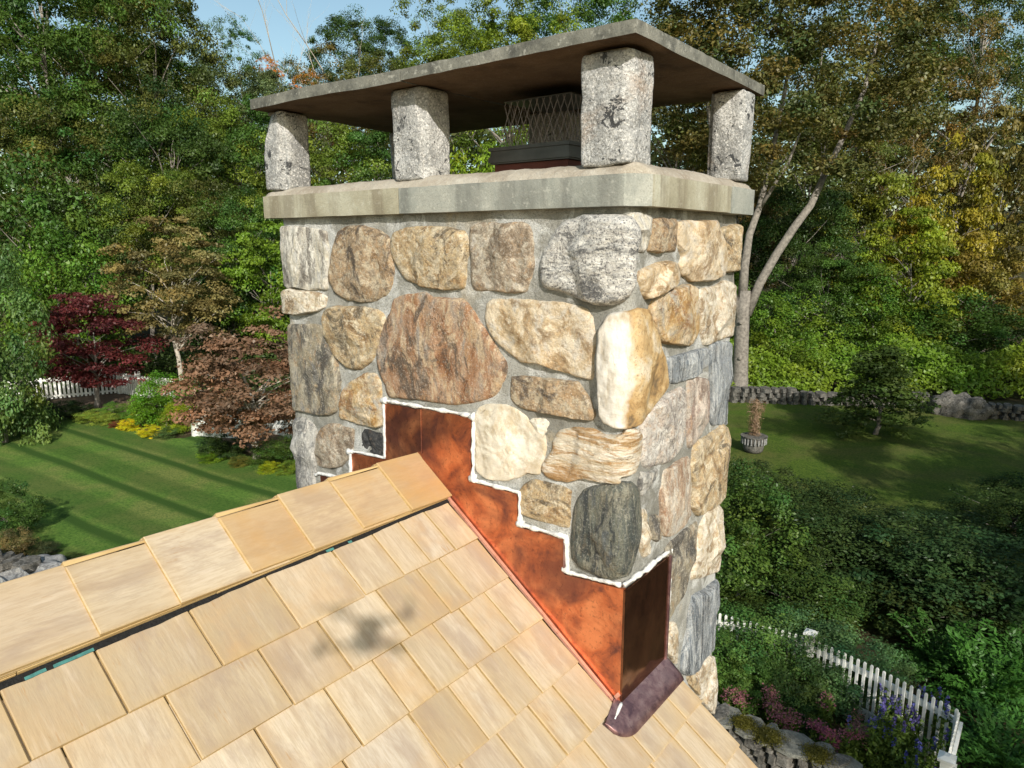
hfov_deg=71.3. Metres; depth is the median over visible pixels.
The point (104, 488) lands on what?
lawn
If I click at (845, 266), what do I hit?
woodland tree
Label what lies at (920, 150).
woodland tree
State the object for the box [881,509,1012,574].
garden shrub
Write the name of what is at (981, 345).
woodland bush
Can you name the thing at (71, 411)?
shrub
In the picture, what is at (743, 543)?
garden shrub
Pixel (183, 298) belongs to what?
thin tree
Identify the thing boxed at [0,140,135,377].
woodland tree
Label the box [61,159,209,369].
woodland tree
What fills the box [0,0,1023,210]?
sky
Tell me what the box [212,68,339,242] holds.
woodland tree
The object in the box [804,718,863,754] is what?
sedum
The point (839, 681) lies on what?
bed shrub
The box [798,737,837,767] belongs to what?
moss cushion
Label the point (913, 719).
salvia
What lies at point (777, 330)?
woodland bush
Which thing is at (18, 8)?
woodland tree
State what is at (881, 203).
woodland tree
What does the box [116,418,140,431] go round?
shrub
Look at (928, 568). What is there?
garden shrub
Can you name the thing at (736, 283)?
woodland bush
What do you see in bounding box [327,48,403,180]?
woodland tree
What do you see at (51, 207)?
woodland tree
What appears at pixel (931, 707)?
picket fence
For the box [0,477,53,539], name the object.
shrub
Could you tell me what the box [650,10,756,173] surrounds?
woodland tree
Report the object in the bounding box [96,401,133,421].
shrub
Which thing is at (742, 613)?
bed shrub
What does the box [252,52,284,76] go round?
orange sapling
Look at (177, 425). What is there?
shrub
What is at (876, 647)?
bed shrub
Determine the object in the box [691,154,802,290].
woodland tree
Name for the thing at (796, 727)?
sedum
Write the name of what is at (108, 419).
shrub
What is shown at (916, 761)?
salvia
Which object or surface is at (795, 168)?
woods
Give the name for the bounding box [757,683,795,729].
sedum
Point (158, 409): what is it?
shrub
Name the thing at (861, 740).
sedum
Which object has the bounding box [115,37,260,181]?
woodland tree
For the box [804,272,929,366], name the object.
woodland bush
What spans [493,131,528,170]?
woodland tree
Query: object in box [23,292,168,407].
red maple
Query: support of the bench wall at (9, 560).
on the path
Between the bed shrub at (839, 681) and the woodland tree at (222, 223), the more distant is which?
the woodland tree at (222, 223)
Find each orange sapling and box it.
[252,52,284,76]
[290,62,321,169]
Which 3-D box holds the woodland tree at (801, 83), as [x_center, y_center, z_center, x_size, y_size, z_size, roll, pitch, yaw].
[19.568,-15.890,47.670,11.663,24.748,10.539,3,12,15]
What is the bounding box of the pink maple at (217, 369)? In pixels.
[154,304,295,458]
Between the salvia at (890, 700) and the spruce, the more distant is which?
the spruce
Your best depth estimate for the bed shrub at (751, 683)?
10.13 m
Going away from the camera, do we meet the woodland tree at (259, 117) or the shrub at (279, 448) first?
the shrub at (279, 448)
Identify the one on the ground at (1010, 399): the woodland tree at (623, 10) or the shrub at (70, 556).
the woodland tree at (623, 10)
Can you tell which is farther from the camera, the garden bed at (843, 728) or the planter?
the planter
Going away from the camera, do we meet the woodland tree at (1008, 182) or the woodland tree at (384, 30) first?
the woodland tree at (1008, 182)
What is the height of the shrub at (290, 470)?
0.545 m
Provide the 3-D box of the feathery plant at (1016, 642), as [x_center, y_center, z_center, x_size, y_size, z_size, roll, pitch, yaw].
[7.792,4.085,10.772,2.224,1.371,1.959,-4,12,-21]
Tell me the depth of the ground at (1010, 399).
32.03 m
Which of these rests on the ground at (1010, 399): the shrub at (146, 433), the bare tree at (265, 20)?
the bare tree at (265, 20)
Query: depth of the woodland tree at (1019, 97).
48.78 m
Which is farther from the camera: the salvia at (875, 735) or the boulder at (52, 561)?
the boulder at (52, 561)
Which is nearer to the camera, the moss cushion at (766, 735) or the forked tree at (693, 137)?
the moss cushion at (766, 735)
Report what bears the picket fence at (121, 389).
on the garden bed at (110, 398)
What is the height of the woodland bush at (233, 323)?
7.059 m
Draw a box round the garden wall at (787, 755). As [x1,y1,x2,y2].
[711,701,862,767]
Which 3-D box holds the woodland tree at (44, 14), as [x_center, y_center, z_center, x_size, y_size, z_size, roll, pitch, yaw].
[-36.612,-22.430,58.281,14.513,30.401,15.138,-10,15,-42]
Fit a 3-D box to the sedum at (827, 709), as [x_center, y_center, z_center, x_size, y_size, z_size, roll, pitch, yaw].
[4.254,4.494,9.691,0.330,0.708,0.313,9,14,37]
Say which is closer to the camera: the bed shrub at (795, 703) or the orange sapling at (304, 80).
the bed shrub at (795, 703)
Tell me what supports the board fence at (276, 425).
on the garden bed at (110, 398)
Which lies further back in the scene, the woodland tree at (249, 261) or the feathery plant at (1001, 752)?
the woodland tree at (249, 261)
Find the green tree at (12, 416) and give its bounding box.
[0,239,62,447]
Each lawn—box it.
[0,417,296,559]
[717,401,1023,628]
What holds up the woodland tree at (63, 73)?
on the ground at (1010, 399)
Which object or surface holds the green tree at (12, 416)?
on the lawn at (104, 488)
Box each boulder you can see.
[0,567,29,582]
[26,554,66,573]
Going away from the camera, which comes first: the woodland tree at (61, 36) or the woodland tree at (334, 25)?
the woodland tree at (61, 36)
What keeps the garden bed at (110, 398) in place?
on the ground at (1010, 399)
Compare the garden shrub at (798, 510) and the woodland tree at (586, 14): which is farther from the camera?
the woodland tree at (586, 14)
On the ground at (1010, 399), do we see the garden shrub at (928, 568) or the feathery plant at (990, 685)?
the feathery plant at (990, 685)
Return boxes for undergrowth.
[730,329,1023,398]
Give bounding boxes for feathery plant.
[863,719,940,767]
[886,607,1003,686]
[922,618,1023,740]
[923,688,1023,767]
[956,598,1023,696]
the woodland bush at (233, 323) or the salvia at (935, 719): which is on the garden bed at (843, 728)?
the salvia at (935, 719)
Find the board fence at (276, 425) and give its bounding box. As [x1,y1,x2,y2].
[185,405,294,437]
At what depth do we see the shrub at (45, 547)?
15.17 m
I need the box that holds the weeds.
[0,335,289,393]
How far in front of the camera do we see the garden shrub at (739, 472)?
14.69 m
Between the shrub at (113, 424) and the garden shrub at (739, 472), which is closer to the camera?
the garden shrub at (739, 472)
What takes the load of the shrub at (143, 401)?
on the garden bed at (110, 398)
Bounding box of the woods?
[0,97,1023,239]
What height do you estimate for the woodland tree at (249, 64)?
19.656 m
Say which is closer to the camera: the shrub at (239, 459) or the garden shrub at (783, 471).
the garden shrub at (783, 471)
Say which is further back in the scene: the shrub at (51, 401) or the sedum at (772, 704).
the shrub at (51, 401)
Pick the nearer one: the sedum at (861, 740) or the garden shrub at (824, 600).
the sedum at (861, 740)
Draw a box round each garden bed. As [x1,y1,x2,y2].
[23,392,291,461]
[718,650,959,767]
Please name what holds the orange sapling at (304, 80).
on the ground at (1010, 399)
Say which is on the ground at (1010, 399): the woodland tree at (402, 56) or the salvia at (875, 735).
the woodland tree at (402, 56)
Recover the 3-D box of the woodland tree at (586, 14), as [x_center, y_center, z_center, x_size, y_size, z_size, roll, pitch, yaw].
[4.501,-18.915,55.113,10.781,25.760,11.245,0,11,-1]
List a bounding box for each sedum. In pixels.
[720,685,753,714]
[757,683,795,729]
[765,702,805,731]
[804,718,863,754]
[816,691,837,731]
[834,708,876,763]
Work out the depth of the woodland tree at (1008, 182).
39.95 m
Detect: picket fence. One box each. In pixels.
[4,371,172,398]
[713,613,958,767]
[937,712,962,767]
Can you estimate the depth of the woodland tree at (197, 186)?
35.64 m
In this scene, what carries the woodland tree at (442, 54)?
on the ground at (1010, 399)
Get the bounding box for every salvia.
[840,704,910,767]
[875,683,906,745]
[876,697,949,767]
[885,725,938,767]
[906,685,954,763]
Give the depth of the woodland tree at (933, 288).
35.66 m
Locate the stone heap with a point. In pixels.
(964, 405)
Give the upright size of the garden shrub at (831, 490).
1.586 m
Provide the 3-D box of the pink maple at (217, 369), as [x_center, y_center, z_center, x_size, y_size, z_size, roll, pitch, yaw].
[-7.799,0.022,21.687,5.497,4.992,5.642,4,12,20]
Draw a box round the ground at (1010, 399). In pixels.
[0,211,1023,767]
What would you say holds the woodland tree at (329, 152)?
on the ground at (1010, 399)
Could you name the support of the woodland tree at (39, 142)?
on the ground at (1010, 399)
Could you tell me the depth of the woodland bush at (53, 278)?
31.13 m
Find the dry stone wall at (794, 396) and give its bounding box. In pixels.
[729,386,1023,420]
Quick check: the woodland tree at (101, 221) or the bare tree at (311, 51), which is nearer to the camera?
the woodland tree at (101, 221)
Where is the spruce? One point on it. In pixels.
(882, 385)
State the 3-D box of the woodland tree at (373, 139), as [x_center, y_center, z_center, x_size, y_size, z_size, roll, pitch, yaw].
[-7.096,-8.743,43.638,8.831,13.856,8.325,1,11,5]
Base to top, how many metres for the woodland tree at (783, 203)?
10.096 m
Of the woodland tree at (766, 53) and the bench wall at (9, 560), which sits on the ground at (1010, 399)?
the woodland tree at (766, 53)
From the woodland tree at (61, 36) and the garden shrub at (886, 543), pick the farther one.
the woodland tree at (61, 36)
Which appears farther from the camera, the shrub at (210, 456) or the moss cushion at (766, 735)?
the shrub at (210, 456)
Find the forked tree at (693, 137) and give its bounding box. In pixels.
[640,0,969,386]
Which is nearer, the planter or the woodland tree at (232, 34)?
the planter
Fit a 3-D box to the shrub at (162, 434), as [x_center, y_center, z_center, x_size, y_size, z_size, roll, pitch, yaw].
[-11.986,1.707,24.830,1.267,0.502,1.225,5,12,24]
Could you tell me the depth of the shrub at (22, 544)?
14.82 m
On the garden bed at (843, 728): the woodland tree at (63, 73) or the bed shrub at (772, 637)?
the bed shrub at (772, 637)
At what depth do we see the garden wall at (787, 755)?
8.97 m
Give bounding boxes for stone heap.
[928,390,993,420]
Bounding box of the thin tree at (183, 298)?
[91,215,242,378]
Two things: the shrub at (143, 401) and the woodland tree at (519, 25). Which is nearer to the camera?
the shrub at (143, 401)
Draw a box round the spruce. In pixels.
[810,344,941,439]
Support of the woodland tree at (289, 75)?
on the ground at (1010, 399)
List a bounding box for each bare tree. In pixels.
[217,0,327,177]
[269,0,366,182]
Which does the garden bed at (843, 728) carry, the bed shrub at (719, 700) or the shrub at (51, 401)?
the bed shrub at (719, 700)
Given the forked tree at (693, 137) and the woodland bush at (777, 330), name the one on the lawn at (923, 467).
the forked tree at (693, 137)
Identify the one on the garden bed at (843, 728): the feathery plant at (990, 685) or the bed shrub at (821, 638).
the bed shrub at (821, 638)
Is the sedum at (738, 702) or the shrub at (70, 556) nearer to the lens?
the sedum at (738, 702)
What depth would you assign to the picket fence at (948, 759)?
8.01 m
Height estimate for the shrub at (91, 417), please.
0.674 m
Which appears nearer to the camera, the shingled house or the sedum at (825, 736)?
the shingled house
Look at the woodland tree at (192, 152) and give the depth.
38.55 m
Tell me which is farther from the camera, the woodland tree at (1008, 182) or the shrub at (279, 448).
the woodland tree at (1008, 182)
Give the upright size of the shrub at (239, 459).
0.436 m
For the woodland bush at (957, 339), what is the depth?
34.18 m
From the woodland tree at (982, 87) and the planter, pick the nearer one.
the planter
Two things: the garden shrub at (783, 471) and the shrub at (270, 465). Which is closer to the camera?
the garden shrub at (783, 471)
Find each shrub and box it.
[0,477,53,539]
[0,526,40,556]
[13,395,64,423]
[14,539,62,555]
[48,400,97,418]
[63,551,84,559]
[73,408,116,425]
[94,411,120,426]
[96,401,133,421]
[108,420,122,427]
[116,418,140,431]
[124,392,170,426]
[127,369,201,426]
[136,423,161,438]
[149,426,185,439]
[157,400,196,433]
[195,431,248,459]
[195,446,232,464]
[227,455,252,467]
[244,433,294,469]
[257,460,284,474]
[275,460,295,476]
[712,598,795,689]
[714,598,832,704]
[715,473,831,599]
[716,646,780,720]
[717,677,751,714]
[721,487,892,599]
[722,455,790,554]
[724,459,834,532]
[728,550,876,645]
[735,603,885,710]
[755,652,834,731]
[764,501,959,632]
[781,694,832,740]
[782,476,907,533]
[787,652,870,725]
[790,615,919,727]
[821,505,1023,640]
[875,525,1023,656]
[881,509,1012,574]
[935,471,1023,544]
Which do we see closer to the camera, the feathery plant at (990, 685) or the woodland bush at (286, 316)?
the feathery plant at (990, 685)
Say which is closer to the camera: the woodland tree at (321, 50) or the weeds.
the weeds
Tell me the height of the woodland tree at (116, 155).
15.278 m
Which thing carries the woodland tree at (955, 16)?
on the ground at (1010, 399)
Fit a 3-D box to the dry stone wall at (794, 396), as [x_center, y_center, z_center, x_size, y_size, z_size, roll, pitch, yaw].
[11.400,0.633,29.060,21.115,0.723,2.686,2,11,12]
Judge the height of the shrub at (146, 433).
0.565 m
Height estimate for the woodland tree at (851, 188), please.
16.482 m
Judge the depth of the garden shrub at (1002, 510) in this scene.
16.25 m
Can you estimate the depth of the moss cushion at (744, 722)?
9.23 m
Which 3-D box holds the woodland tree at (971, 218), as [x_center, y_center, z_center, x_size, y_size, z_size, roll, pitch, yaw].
[23.962,-7.436,39.502,6.319,12.895,6.157,4,12,19]
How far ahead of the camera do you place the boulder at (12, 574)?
13.21 m
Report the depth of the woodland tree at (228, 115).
42.00 m
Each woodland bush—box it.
[0,218,142,389]
[169,238,277,366]
[260,235,289,323]
[730,271,760,342]
[730,288,835,380]
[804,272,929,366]
[889,287,1023,375]
[937,303,1023,376]
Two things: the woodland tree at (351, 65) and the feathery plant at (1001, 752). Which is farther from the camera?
the woodland tree at (351, 65)
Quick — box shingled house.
[0,18,764,767]
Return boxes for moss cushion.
[726,712,762,733]
[747,722,788,752]
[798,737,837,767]
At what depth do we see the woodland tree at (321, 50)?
62.86 m
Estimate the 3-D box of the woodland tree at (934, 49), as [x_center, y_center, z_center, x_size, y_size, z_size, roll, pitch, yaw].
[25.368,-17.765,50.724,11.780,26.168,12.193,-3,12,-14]
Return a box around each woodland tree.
[0,0,134,233]
[0,0,151,287]
[0,0,198,339]
[0,92,147,300]
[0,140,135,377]
[13,185,170,367]
[15,74,190,348]
[51,0,195,268]
[52,0,237,338]
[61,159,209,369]
[79,74,251,354]
[110,169,263,352]
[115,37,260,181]
[143,83,272,332]
[168,61,280,214]
[172,183,280,356]
[190,11,269,187]
[190,93,336,285]
[209,220,289,376]
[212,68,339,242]
[259,119,392,244]
[266,54,323,128]
[287,39,369,181]
[302,3,393,177]
[312,129,391,185]
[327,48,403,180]
[345,15,415,179]
[389,0,489,173]
[400,7,502,173]
[437,0,584,163]
[449,139,498,173]
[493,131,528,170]
[511,0,642,40]
[596,0,685,115]
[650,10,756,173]
[666,0,831,222]
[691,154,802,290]
[722,0,905,325]
[734,180,860,340]
[740,74,914,347]
[758,233,899,369]
[790,0,970,258]
[806,168,940,327]
[829,45,980,337]
[844,205,988,346]
[849,11,1023,294]
[870,0,1023,231]
[882,130,1010,340]
[921,0,1023,309]
[923,206,1023,352]
[931,104,1023,351]
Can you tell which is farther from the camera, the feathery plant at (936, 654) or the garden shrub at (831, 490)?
the garden shrub at (831, 490)
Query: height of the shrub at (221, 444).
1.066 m
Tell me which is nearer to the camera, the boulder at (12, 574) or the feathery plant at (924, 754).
the feathery plant at (924, 754)
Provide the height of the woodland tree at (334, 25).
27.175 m
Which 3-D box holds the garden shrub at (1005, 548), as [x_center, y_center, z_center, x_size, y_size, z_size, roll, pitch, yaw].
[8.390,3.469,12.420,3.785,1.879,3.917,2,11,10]
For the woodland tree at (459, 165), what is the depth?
37.50 m
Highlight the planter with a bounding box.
[740,398,767,453]
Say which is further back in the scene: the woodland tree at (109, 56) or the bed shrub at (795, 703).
the woodland tree at (109, 56)
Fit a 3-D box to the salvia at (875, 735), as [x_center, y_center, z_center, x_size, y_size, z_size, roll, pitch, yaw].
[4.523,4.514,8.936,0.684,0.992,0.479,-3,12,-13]
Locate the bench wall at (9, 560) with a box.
[0,549,43,573]
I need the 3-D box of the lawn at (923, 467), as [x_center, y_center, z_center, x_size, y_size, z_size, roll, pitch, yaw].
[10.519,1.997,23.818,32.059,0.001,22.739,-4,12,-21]
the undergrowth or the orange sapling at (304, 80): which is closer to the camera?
the undergrowth
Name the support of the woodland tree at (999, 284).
on the ground at (1010, 399)
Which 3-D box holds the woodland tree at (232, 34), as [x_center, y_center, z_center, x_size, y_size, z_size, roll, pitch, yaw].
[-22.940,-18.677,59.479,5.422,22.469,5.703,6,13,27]
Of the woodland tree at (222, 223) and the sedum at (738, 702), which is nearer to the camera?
the sedum at (738, 702)
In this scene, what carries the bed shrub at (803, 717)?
on the garden bed at (843, 728)

